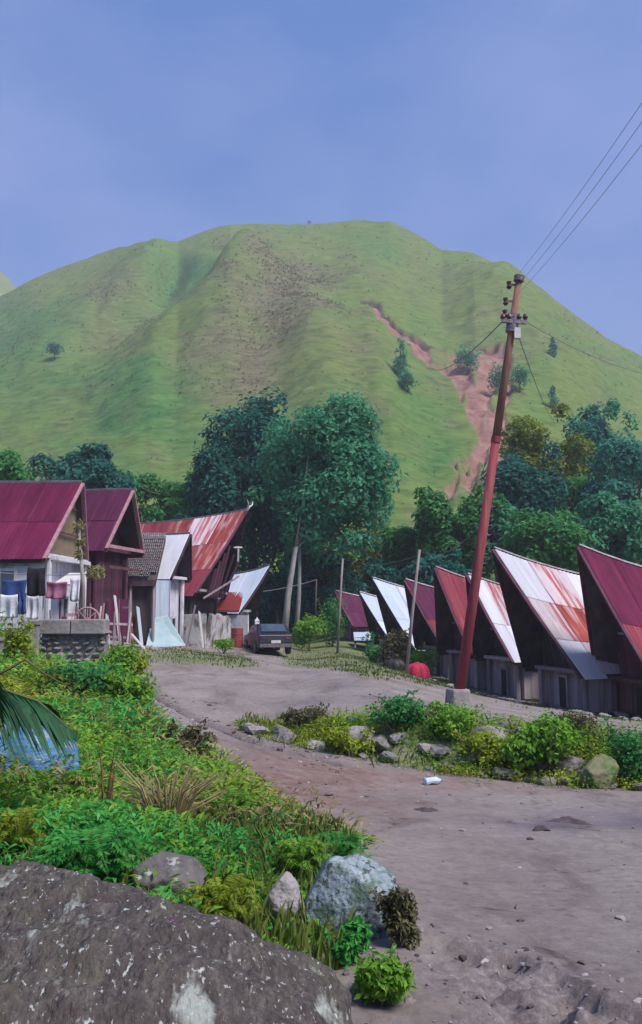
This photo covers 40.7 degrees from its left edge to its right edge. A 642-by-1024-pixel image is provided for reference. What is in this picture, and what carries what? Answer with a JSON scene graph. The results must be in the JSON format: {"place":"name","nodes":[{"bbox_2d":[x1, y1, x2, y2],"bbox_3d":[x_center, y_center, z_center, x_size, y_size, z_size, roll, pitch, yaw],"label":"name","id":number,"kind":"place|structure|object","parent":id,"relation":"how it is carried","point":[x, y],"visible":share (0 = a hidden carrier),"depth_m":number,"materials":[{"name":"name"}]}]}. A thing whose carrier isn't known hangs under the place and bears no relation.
{"place":"outdoors","nodes":[
{"label":"outdoors","id":0,"kind":"place"},
{"bbox_2d":[0,594,17,617],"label":"hanging cloth","id":1,"kind":"object","parent":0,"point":[9,605],"visible":0.96,"depth_m":23.55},
{"bbox_2d":[25,596,38,619],"bbox_3d":[-7.913,2.626,23.744,0.342,0.660,0.168,0,-6,0],"label":"hanging cloth","id":2,"kind":"object","parent":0,"point":[32,612],"visible":1,"depth_m":23.75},
{"bbox_2d":[0,220,641,635],"bbox_3d":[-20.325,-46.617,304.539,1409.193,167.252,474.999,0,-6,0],"label":"hill","id":3,"kind":"structure","parent":0,"point":[40,408],"depth_m":200.94,"materials":[{"name":"green plant"}]},
{"bbox_2d":[0,223,639,503],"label":"hill scrub","id":4,"kind":"object","parent":3,"relation":"on","point":[295,280],"visible":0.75,"depth_m":237.29,"materials":[{"name":"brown plant"}]},
{"bbox_2d":[392,337,410,375],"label":"hill tree","id":5,"kind":"object","parent":3,"relation":"on","point":[399,366],"visible":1,"depth_m":162.93,"materials":[{"name":"green plant"}]},
{"bbox_2d":[454,344,482,374],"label":"hill tree","id":6,"kind":"object","parent":3,"relation":"on","point":[469,360],"visible":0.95,"depth_m":186.11,"materials":[{"name":"green plant"}]},
{"bbox_2d":[485,361,511,393],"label":"hill tree","id":7,"kind":"object","parent":3,"relation":"on","point":[496,378],"visible":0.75,"depth_m":166.58,"materials":[{"name":"green plant"}]},
{"bbox_2d":[508,363,531,392],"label":"hill tree","id":8,"kind":"object","parent":3,"relation":"on","point":[520,374],"visible":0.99,"depth_m":169.26,"materials":[{"name":"green plant"}]},
{"bbox_2d":[497,403,599,500],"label":"broadleaf tree","id":9,"kind":"object","parent":3,"relation":"on","point":[526,441],"visible":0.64,"depth_m":71.58,"materials":[{"name":"green plant"}]},
{"bbox_2d":[558,401,626,502],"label":"broadleaf tree","id":10,"kind":"object","parent":3,"relation":"on","point":[596,432],"visible":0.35,"depth_m":78.04,"materials":[{"name":"green plant"}]},
{"bbox_2d":[572,398,641,500],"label":"broadleaf tree","id":11,"kind":"object","parent":3,"relation":"on","point":[615,410],"visible":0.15,"depth_m":76.77,"materials":[{"name":"green plant"}]},
{"bbox_2d":[0,0,641,355],"label":"sky","id":12,"kind":"structure","parent":0,"point":[473,126],"materials":[{"name":"blue"}]},
{"bbox_2d":[2,631,641,1023],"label":"ground","id":13,"kind":"structure","parent":0,"point":[568,923],"depth_m":6.68,"materials":[{"name":"soil"}]},
{"bbox_2d":[0,611,36,666],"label":"shrub","id":14,"kind":"object","parent":13,"relation":"on","point":[16,642],"visible":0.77,"depth_m":17.18,"materials":[{"name":"green plant"}]},
{"bbox_2d":[0,446,37,480],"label":"broadleaf tree","id":15,"kind":"object","parent":13,"relation":"on","point":[11,466],"visible":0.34,"depth_m":56.91,"materials":[{"name":"green plant"}]},
{"bbox_2d":[0,807,49,858],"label":"fern","id":16,"kind":"object","parent":13,"relation":"on","point":[14,825],"visible":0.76,"depth_m":4.12,"materials":[{"name":"yellow plant"}]},
{"bbox_2d":[0,661,79,771],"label":"palm","id":17,"kind":"object","parent":13,"relation":"on","point":[18,710],"visible":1,"depth_m":4.69,"materials":[{"name":"green plant"}]},
{"bbox_2d":[0,723,81,780],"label":"plastic sheet","id":18,"kind":"object","parent":13,"relation":"on","point":[34,763],"visible":0.12,"depth_m":6.22,"materials":[{"name":"plastic"}]},
{"bbox_2d":[0,480,90,630],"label":"gable house","id":19,"kind":"structure","parent":13,"relation":"on","point":[38,518],"depth_m":27.39,"materials":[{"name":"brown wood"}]},
{"bbox_2d":[0,572,88,574],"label":"washing line","id":20,"kind":"object","parent":19,"relation":"attached to","point":[45,574],"visible":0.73,"depth_m":24.18,"materials":[{"name":"fabric"}]},
{"bbox_2d":[2,580,26,600],"bbox_3d":[-8.423,2.156,23.690,0.669,0.610,0.155,0,-6,0],"label":"hanging cloth","id":21,"kind":"object","parent":20,"relation":"hanging from","point":[9,587],"visible":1,"depth_m":23.72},
{"bbox_2d":[27,567,45,596],"bbox_3d":[-7.889,1.939,23.948,0.504,0.811,0.166,0,-6,0],"label":"hanging cloth","id":22,"kind":"object","parent":20,"relation":"hanging from","point":[35,581],"visible":1,"depth_m":23.92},
{"bbox_2d":[46,582,66,598],"bbox_3d":[-7.422,2.199,24.281,0.598,0.496,0.168,0,-6,0],"label":"hanging cloth","id":23,"kind":"object","parent":20,"relation":"hanging from","point":[56,590],"visible":1,"depth_m":24.32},
{"bbox_2d":[18,770,106,794],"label":"fern","id":24,"kind":"object","parent":13,"relation":"on","point":[81,774],"visible":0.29,"depth_m":5.99,"materials":[{"name":"green plant"}]},
{"bbox_2d":[39,619,111,665],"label":"stone wall","id":25,"kind":"structure","parent":13,"relation":"on","point":[85,639],"depth_m":19.77,"materials":[{"name":"stone"}]},
{"bbox_2d":[71,518,86,618],"bbox_3d":[-6.935,1.923,24.731,0.508,3.528,0.420,0,-6,0],"label":"dead tree","id":26,"kind":"object","parent":13,"relation":"on","point":[80,543],"visible":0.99,"depth_m":24.78,"materials":[{"name":"wood"}]},
{"bbox_2d":[36,656,122,697],"bbox_3d":[-3.707,2.627,13.300,1.322,0.855,0.926,0,-6,0],"label":"shrub","id":27,"kind":"object","parent":13,"relation":"on","point":[88,675],"visible":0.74,"depth_m":13.10,"materials":[{"name":"green plant"}]},
{"bbox_2d":[25,442,139,489],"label":"broadleaf tree","id":28,"kind":"object","parent":13,"relation":"on","point":[99,471],"visible":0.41,"depth_m":59.75,"materials":[{"name":"green plant"}]},
{"bbox_2d":[40,603,132,648],"bbox_3d":[-6.867,3.398,25.558,0.264,1.408,3.253,-5,-8,39],"label":"picket fence","id":29,"kind":"object","parent":13,"relation":"on","point":[129,625],"visible":0.3,"depth_m":26.26,"materials":[{"name":"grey wood"}]},
{"bbox_2d":[32,827,146,879],"bbox_3d":[-1.028,1.574,3.852,0.527,0.277,0.430,0,-6,0],"label":"fern","id":30,"kind":"object","parent":13,"relation":"on","point":[96,855],"visible":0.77,"depth_m":3.80,"materials":[{"name":"green plant"}]},
{"bbox_2d":[92,739,122,800],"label":"dry stalks","id":31,"kind":"object","parent":13,"relation":"on","point":[109,787],"visible":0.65,"depth_m":5.63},
{"bbox_2d":[79,488,144,618],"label":"gable house","id":32,"kind":"structure","parent":13,"relation":"on","point":[115,541],"depth_m":32.72,"materials":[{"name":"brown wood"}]},
{"bbox_2d":[88,640,139,675],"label":"shrub","id":33,"kind":"object","parent":13,"relation":"on","point":[127,654],"visible":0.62,"depth_m":17.12,"materials":[{"name":"green plant"}]},
{"bbox_2d":[107,599,129,642],"bbox_3d":[-7.162,3.907,30.559,0.869,1.665,0.100,5,-8,-39],"label":"sheet metal fence","id":34,"kind":"object","parent":13,"relation":"on","point":[125,603],"visible":0.57,"depth_m":30.60,"materials":[{"name":"red metal"}]},
{"bbox_2d":[98,667,161,708],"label":"shrub","id":35,"kind":"object","parent":13,"relation":"on","point":[138,688],"visible":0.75,"depth_m":13.15,"materials":[{"name":"green plant"}]},
{"bbox_2d":[130,647,151,676],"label":"shrub","id":36,"kind":"object","parent":13,"relation":"on","point":[142,663],"visible":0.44,"depth_m":19.63,"materials":[{"name":"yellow plant"}]},
{"bbox_2d":[123,532,165,642],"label":"tile roof house","id":37,"kind":"structure","parent":13,"relation":"on","point":[142,592],"depth_m":35.23,"materials":[{"name":"tile"}]},
{"bbox_2d":[132,580,169,618],"bbox_3d":[-7.012,3.727,35.657,1.668,1.846,0.105,4,-7,-30],"label":"sheet metal fence","id":38,"kind":"object","parent":37,"relation":"attached to","point":[162,608],"visible":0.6,"depth_m":35.90,"materials":[{"name":"white metal"}]},
{"bbox_2d":[121,468,195,521],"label":"broadleaf tree","id":39,"kind":"object","parent":13,"relation":"on","point":[172,501],"visible":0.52,"depth_m":63.92,"materials":[{"name":"green plant"}]},
{"bbox_2d":[146,616,184,646],"bbox_3d":[-6.246,4.844,35.004,1.557,1.287,0.650,0,-6,0],"label":"leaning sheet","id":40,"kind":"object","parent":13,"relation":"on","point":[166,634],"visible":0.79,"depth_m":34.98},
{"bbox_2d":[106,756,227,821],"bbox_3d":[-0.960,1.788,5.434,0.772,0.522,0.387,0,-6,0],"label":"dry grass tuft","id":41,"kind":"object","parent":13,"relation":"on","point":[181,803],"visible":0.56,"depth_m":5.41,"materials":[{"name":"plant"}]},
{"bbox_2d":[143,532,191,647],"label":"saddle roof house","id":42,"kind":"structure","parent":13,"relation":"on","point":[175,569],"depth_m":38.32,"materials":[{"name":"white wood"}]},
{"bbox_2d":[128,851,206,904],"bbox_3d":[-0.697,1.700,3.932,0.373,0.274,0.333,2,-7,-17],"label":"rock","id":43,"kind":"object","parent":13,"relation":"on","point":[186,867],"visible":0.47,"depth_m":3.86,"materials":[{"name":"stone"}]},
{"bbox_2d":[0,860,352,1023],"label":"boulder","id":44,"kind":"object","parent":13,"relation":"on","point":[76,947],"visible":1,"depth_m":2.01,"materials":[{"name":"stone"}]},
{"bbox_2d":[151,718,217,755],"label":"shrub","id":45,"kind":"object","parent":13,"relation":"on","point":[207,736],"visible":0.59,"depth_m":10.50,"materials":[{"name":"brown plant"}]},
{"bbox_2d":[0,624,377,944],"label":"emerald weeds","id":46,"kind":"object","parent":13,"relation":"on","point":[146,838],"visible":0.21,"depth_m":4.84,"materials":[{"name":"green plant"}]},
{"bbox_2d":[0,622,380,953],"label":"bright weeds","id":47,"kind":"object","parent":13,"relation":"on","point":[108,749],"visible":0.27,"depth_m":7.03,"materials":[{"name":"green plant"}]},
{"bbox_2d":[0,656,386,851],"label":"dry weeds","id":48,"kind":"object","parent":13,"relation":"on","point":[281,808],"visible":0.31,"depth_m":6.41,"materials":[{"name":"plant"}]},
{"bbox_2d":[140,500,252,648],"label":"saddle roof house","id":49,"kind":"structure","parent":13,"relation":"on","point":[216,540],"depth_m":42.06,"materials":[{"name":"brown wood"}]},
{"bbox_2d":[172,445,253,559],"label":"broadleaf tree","id":50,"kind":"object","parent":13,"relation":"on","point":[219,494],"visible":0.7,"depth_m":59.81,"materials":[{"name":"green plant"}]},
{"bbox_2d":[180,873,265,920],"bbox_3d":[-0.398,1.637,3.536,0.351,0.253,0.288,0,-6,0],"label":"shrub","id":51,"kind":"object","parent":13,"relation":"on","point":[227,894],"visible":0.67,"depth_m":3.49,"materials":[{"name":"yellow plant"}]},
{"bbox_2d":[193,787,260,822],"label":"fern","id":52,"kind":"object","parent":13,"relation":"on","point":[238,799],"visible":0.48,"depth_m":6.18,"materials":[{"name":"green plant"}]},
{"bbox_2d":[186,382,295,629],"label":"broadleaf tree","id":53,"kind":"object","parent":13,"relation":"on","point":[247,428],"visible":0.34,"depth_m":62.07,"materials":[{"name":"green plant"}]},
{"bbox_2d":[214,564,269,643],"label":"saddle roof house","id":54,"kind":"structure","parent":13,"relation":"on","point":[240,600],"depth_m":44.41,"materials":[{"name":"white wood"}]},
{"bbox_2d":[244,624,292,653],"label":"parked car","id":55,"kind":"object","parent":13,"relation":"on","point":[257,637],"visible":0.93,"depth_m":40.05,"materials":[{"name":"paint"}]},
{"bbox_2d":[249,569,300,638],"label":"broadleaf tree","id":56,"kind":"object","parent":13,"relation":"on","point":[270,610],"visible":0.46,"depth_m":59.34,"materials":[{"name":"green plant"}]},
{"bbox_2d":[266,871,301,920],"bbox_3d":[-0.172,1.739,3.834,0.172,0.280,0.155,2,-7,-17],"label":"rock","id":57,"kind":"object","parent":13,"relation":"on","point":[285,887],"visible":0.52,"depth_m":3.78,"materials":[{"name":"stone"}]},
{"bbox_2d":[267,835,336,882],"bbox_3d":[-0.100,1.800,4.424,0.362,0.256,0.311,0,-6,0],"label":"fern","id":58,"kind":"object","parent":13,"relation":"on","point":[301,858],"visible":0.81,"depth_m":4.38,"materials":[{"name":"green plant"}]},
{"bbox_2d":[277,701,329,724],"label":"shrub","id":59,"kind":"object","parent":13,"relation":"on","point":[306,715],"visible":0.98,"depth_m":14.56,"materials":[{"name":"brown plant"}]},
{"bbox_2d":[291,609,327,650],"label":"shrub","id":60,"kind":"object","parent":13,"relation":"on","point":[305,629],"visible":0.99,"depth_m":48.30,"materials":[{"name":"green plant"}]},
{"bbox_2d":[269,454,354,643],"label":"broadleaf tree","id":61,"kind":"object","parent":13,"relation":"on","point":[289,520],"visible":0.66,"depth_m":55.46,"materials":[{"name":"green plant"}]},
{"bbox_2d":[277,550,350,637],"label":"broadleaf tree","id":62,"kind":"object","parent":13,"relation":"on","point":[286,557],"visible":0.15,"depth_m":59.25,"materials":[{"name":"green plant"}]},
{"bbox_2d":[0,627,641,970],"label":"grass","id":63,"kind":"structure","parent":13,"relation":"on","point":[300,941],"depth_m":5.28,"materials":[{"name":"plant"}]},
{"bbox_2d":[243,389,409,629],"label":"broadleaf tree","id":64,"kind":"object","parent":13,"relation":"on","point":[357,485],"visible":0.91,"depth_m":55.63,"materials":[{"name":"green plant"}]},
{"bbox_2d":[290,550,372,635],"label":"broadleaf tree","id":65,"kind":"object","parent":13,"relation":"on","point":[319,573],"visible":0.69,"depth_m":57.93,"materials":[{"name":"green plant"}]},
{"bbox_2d":[316,594,349,646],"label":"shrub","id":66,"kind":"object","parent":13,"relation":"on","point":[332,619],"visible":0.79,"depth_m":50.39,"materials":[{"name":"green plant"}]},
{"bbox_2d":[315,831,364,856],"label":"fern","id":67,"kind":"object","parent":13,"relation":"on","point":[347,844],"visible":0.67,"depth_m":5.21,"materials":[{"name":"green plant"}]},
{"bbox_2d":[322,914,372,969],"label":"shrub","id":68,"kind":"object","parent":13,"relation":"on","point":[355,940],"visible":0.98,"depth_m":3.30,"materials":[{"name":"green plant"}]},
{"bbox_2d":[321,726,375,754],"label":"shrub","id":69,"kind":"object","parent":13,"relation":"on","point":[344,741],"visible":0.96,"depth_m":12.94,"materials":[{"name":"yellow plant"}]},
{"bbox_2d":[304,854,396,938],"bbox_3d":[0.159,1.744,3.837,0.391,0.437,0.390,-3,-7,26],"label":"rock","id":70,"kind":"object","parent":13,"relation":"on","point":[341,885],"visible":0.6,"depth_m":3.72,"materials":[{"name":"stone"}]},
{"bbox_2d":[334,590,368,640],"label":"saddle roof house","id":71,"kind":"structure","parent":13,"relation":"on","point":[356,620],"depth_m":54.73,"materials":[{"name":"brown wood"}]},
{"bbox_2d":[312,523,396,592],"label":"broadleaf tree","id":72,"kind":"object","parent":13,"relation":"on","point":[365,577],"visible":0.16,"depth_m":64.54,"materials":[{"name":"green plant"}]},
{"bbox_2d":[359,591,386,645],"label":"saddle roof house","id":73,"kind":"structure","parent":13,"relation":"on","point":[372,612],"depth_m":49.31,"materials":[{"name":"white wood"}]},
{"bbox_2d":[361,632,388,663],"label":"shrub","id":74,"kind":"object","parent":13,"relation":"on","point":[370,650],"visible":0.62,"depth_m":39.44,"materials":[{"name":"green plant"}]},
{"bbox_2d":[352,943,416,1006],"bbox_3d":[0.215,1.639,2.946,0.219,0.289,0.189,0,-6,0],"label":"shrub","id":75,"kind":"object","parent":13,"relation":"on","point":[385,979],"visible":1,"depth_m":2.92,"materials":[{"name":"green plant"}]},
{"bbox_2d":[352,558,424,594],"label":"broadleaf tree","id":76,"kind":"object","parent":13,"relation":"on","point":[389,575],"visible":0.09,"depth_m":57.88,"materials":[{"name":"green plant"}]},
{"bbox_2d":[376,628,408,664],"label":"shrub","id":77,"kind":"object","parent":13,"relation":"on","point":[392,649],"visible":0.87,"depth_m":37.30,"materials":[{"name":"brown plant"}]},
{"bbox_2d":[366,885,422,949],"bbox_3d":[0.303,1.720,3.569,0.235,0.350,0.201,0,-6,0],"label":"shrub","id":78,"kind":"object","parent":13,"relation":"on","point":[397,906],"visible":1,"depth_m":3.53,"materials":[{"name":"brown plant"}]},
{"bbox_2d":[365,689,428,732],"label":"shrub","id":79,"kind":"object","parent":13,"relation":"on","point":[405,708],"visible":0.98,"depth_m":13.27,"materials":[{"name":"green plant"}]},
{"bbox_2d":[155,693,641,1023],"bbox_3d":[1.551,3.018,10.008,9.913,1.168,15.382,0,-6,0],"label":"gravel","id":80,"kind":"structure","parent":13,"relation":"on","point":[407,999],"depth_m":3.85,"materials":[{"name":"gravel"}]},
{"bbox_2d":[372,576,424,663],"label":"saddle roof house","id":81,"kind":"structure","parent":13,"relation":"on","point":[392,600],"depth_m":44.37,"materials":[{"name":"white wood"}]},
{"bbox_2d":[377,524,428,576],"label":"broadleaf tree","id":82,"kind":"object","parent":13,"relation":"on","point":[399,543],"visible":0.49,"depth_m":61.96,"materials":[{"name":"green plant"}]},
{"bbox_2d":[405,549,420,673],"bbox_3d":[3.557,4.194,33.743,0.752,5.483,0.140,0,-6,0],"label":"thin pole","id":83,"kind":"object","parent":13,"relation":"on","point":[411,621],"visible":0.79,"depth_m":33.71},
{"bbox_2d":[410,642,439,672],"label":"shrub","id":84,"kind":"object","parent":13,"relation":"on","point":[418,656],"visible":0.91,"depth_m":36.89,"materials":[{"name":"green plant"}]},
{"bbox_2d":[403,578,448,677],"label":"saddle roof house","id":85,"kind":"structure","parent":13,"relation":"on","point":[424,627],"depth_m":40.65,"materials":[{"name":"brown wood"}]},
{"bbox_2d":[232,706,641,789],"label":"bank weeds","id":86,"kind":"object","parent":13,"relation":"on","point":[308,728],"visible":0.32,"depth_m":12.49,"materials":[{"name":"green plant"}]},
{"bbox_2d":[402,547,471,585],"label":"broadleaf tree","id":87,"kind":"object","parent":13,"relation":"on","point":[427,564],"visible":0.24,"depth_m":57.30,"materials":[{"name":"green plant"}]},
{"bbox_2d":[235,700,641,789],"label":"bank greens","id":88,"kind":"object","parent":13,"relation":"on","point":[494,721],"visible":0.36,"depth_m":13.03,"materials":[{"name":"green plant"}]},
{"bbox_2d":[420,698,484,742],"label":"shrub","id":89,"kind":"object","parent":13,"relation":"on","point":[462,716],"visible":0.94,"depth_m":13.12,"materials":[{"name":"green plant"}]},
{"bbox_2d":[433,566,486,689],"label":"saddle roof house","id":90,"kind":"structure","parent":13,"relation":"on","point":[450,596],"depth_m":36.45,"materials":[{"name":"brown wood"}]},
{"bbox_2d":[411,481,509,579],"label":"broadleaf tree","id":91,"kind":"object","parent":13,"relation":"on","point":[436,519],"visible":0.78,"depth_m":59.32,"materials":[{"name":"green plant"}]},
{"bbox_2d":[453,494,518,582],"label":"broadleaf tree","id":92,"kind":"object","parent":13,"relation":"on","point":[500,527],"visible":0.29,"depth_m":59.19,"materials":[{"name":"green plant"}]},
{"bbox_2d":[445,274,527,712],"bbox_3d":[3.071,-0.323,16.097,1.671,8.354,0.507,0,-6,4],"label":"utility pole","id":93,"kind":"object","parent":13,"relation":"on","point":[459,692],"visible":0.9,"depth_m":15.96,"materials":[{"name":"metal"}]},
{"bbox_2d":[451,729,521,766],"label":"shrub","id":94,"kind":"object","parent":13,"relation":"on","point":[481,745],"visible":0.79,"depth_m":12.48,"materials":[{"name":"green plant"}]},
{"bbox_2d":[465,572,538,700],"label":"saddle roof house","id":95,"kind":"structure","parent":13,"relation":"on","point":[494,646],"depth_m":33.26,"materials":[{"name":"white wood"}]},
{"bbox_2d":[480,438,570,523],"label":"broadleaf tree","id":96,"kind":"object","parent":13,"relation":"on","point":[519,484],"visible":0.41,"depth_m":63.40,"materials":[{"name":"green plant"}]},
{"bbox_2d":[498,709,590,775],"bbox_3d":[3.130,3.341,12.194,1.283,1.094,1.007,0,-6,0],"label":"shrub","id":97,"kind":"object","parent":13,"relation":"on","point":[554,736],"visible":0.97,"depth_m":12.03,"materials":[{"name":"green plant"}]},
{"bbox_2d":[498,506,598,571],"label":"broadleaf tree","id":98,"kind":"object","parent":13,"relation":"on","point":[543,538],"visible":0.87,"depth_m":55.66,"materials":[{"name":"green plant"}]},
{"bbox_2d":[491,546,620,713],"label":"saddle roof house","id":99,"kind":"structure","parent":13,"relation":"on","point":[544,603],"depth_m":28.97,"materials":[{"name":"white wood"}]},
{"bbox_2d":[557,674,568,707],"bbox_3d":[8.227,6.069,29.342,0.080,1.079,0.580,2,-7,-17],"label":"door","id":100,"kind":"structure","parent":99,"relation":"in","point":[562,680],"depth_m":29.33,"materials":[{"name":"grey wood"}]},
{"bbox_2d":[553,756,586,773],"bbox_3d":[3.520,3.620,12.349,0.531,0.296,0.448,6,-9,-42],"label":"bank stone","id":101,"kind":"object","parent":13,"relation":"on","point":[572,760],"visible":0.59,"depth_m":12.17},
{"bbox_2d":[548,711,600,733],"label":"shrub","id":102,"kind":"object","parent":13,"relation":"on","point":[578,719],"visible":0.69,"depth_m":12.80,"materials":[{"name":"green plant"}]},
{"bbox_2d":[542,473,628,571],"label":"broadleaf tree","id":103,"kind":"object","parent":13,"relation":"on","point":[577,485],"visible":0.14,"depth_m":66.22,"materials":[{"name":"green plant"}]},
{"bbox_2d":[577,753,618,789],"bbox_3d":[3.745,3.553,11.663,0.533,0.573,0.461,6,-9,-44],"label":"rock","id":104,"kind":"object","parent":13,"relation":"on","point":[601,767],"visible":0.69,"depth_m":11.51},
{"bbox_2d":[562,491,641,564],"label":"broadleaf tree","id":105,"kind":"object","parent":13,"relation":"on","point":[623,529],"visible":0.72,"depth_m":56.18,"materials":[{"name":"green plant"}]},
{"bbox_2d":[576,544,641,718],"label":"saddle roof house","id":106,"kind":"structure","parent":13,"relation":"on","point":[611,587],"depth_m":26.94,"materials":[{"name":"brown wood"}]},
{"bbox_2d":[580,428,641,564],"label":"broadleaf tree","id":107,"kind":"object","parent":13,"relation":"on","point":[631,460],"visible":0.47,"depth_m":64.31,"materials":[{"name":"green plant"}]},
{"bbox_2d":[603,718,641,786],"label":"shrub","id":108,"kind":"object","parent":13,"relation":"on","point":[629,752],"visible":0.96,"depth_m":11.78,"materials":[{"name":"green plant"}]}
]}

